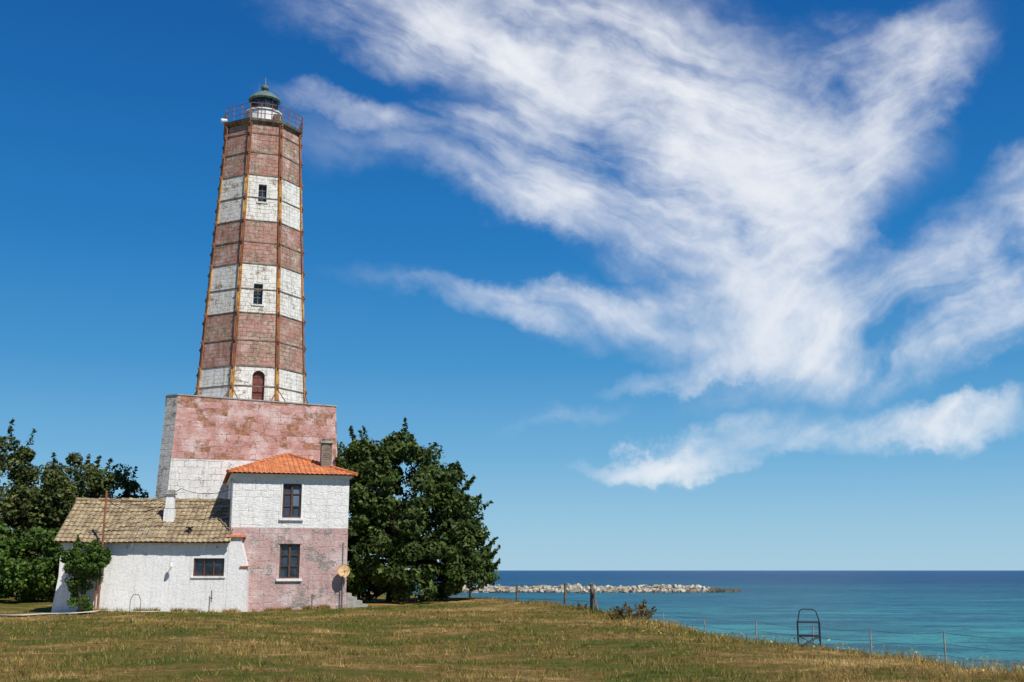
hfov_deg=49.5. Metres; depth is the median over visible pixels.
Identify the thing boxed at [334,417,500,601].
leafy tree
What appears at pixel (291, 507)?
house windows
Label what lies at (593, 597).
wooden post fence
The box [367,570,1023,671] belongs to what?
sea
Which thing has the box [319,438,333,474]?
house chimney
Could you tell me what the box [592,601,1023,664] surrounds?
wire fence
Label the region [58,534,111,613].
ivy bush
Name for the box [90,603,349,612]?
wall weeds
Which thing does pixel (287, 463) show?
tile roof
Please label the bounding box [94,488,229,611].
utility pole
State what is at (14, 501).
leafy tree
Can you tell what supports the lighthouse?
on the ground at (9, 605)
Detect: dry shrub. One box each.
[571,602,587,610]
[608,599,656,620]
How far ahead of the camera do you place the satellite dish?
55.96 m
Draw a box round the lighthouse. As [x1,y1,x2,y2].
[151,77,337,537]
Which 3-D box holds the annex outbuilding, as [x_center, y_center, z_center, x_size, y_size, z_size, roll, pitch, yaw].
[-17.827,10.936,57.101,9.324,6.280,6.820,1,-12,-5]
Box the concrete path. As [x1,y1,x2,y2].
[0,610,97,615]
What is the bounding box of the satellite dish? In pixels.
[338,564,349,608]
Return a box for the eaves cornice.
[226,473,351,485]
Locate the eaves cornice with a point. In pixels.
(282, 475)
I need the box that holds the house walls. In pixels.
[226,476,348,611]
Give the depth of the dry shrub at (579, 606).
47.66 m
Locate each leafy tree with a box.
[0,418,51,558]
[10,452,126,595]
[95,463,148,537]
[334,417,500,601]
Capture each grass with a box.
[450,594,1023,676]
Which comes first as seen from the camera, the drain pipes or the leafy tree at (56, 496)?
the drain pipes
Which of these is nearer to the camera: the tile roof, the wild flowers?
the wild flowers
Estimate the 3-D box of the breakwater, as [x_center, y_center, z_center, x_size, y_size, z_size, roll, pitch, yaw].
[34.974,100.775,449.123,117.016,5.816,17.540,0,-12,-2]
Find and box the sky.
[0,0,1023,569]
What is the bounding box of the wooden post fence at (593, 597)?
[469,583,598,610]
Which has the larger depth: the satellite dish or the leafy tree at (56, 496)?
the leafy tree at (56, 496)
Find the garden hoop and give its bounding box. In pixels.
[129,594,140,611]
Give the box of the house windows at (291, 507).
[276,482,303,580]
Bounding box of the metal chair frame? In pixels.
[796,609,821,647]
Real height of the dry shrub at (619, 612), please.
1.162 m
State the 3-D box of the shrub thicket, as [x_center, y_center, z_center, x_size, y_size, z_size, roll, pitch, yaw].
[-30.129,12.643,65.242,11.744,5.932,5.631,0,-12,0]
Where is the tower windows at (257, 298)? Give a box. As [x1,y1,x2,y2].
[251,185,267,305]
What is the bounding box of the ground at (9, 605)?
[0,592,1023,681]
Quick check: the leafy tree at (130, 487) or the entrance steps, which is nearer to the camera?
the entrance steps
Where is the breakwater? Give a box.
[460,583,742,592]
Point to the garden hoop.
(140, 601)
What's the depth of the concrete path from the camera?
49.05 m
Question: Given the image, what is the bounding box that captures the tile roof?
[223,453,357,482]
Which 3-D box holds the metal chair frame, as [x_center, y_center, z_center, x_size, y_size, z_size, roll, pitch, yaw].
[7.044,6.955,26.343,0.525,1.190,0.451,-2,-12,12]
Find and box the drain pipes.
[229,479,343,601]
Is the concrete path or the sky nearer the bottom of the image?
the concrete path
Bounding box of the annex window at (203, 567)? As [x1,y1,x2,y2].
[191,558,224,577]
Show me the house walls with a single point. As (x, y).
(320, 531)
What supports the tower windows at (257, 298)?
in the lighthouse
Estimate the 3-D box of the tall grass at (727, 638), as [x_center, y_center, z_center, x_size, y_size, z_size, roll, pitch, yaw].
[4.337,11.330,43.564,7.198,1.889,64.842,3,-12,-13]
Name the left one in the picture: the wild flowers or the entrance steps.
the entrance steps
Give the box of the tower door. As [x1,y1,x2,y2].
[252,371,264,399]
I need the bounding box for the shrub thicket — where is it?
[0,520,63,602]
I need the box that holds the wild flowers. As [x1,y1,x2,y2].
[563,614,1023,674]
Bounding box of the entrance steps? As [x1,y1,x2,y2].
[346,593,367,607]
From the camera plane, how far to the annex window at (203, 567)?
54.46 m
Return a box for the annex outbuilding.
[51,490,249,612]
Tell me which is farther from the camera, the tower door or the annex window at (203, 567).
the tower door

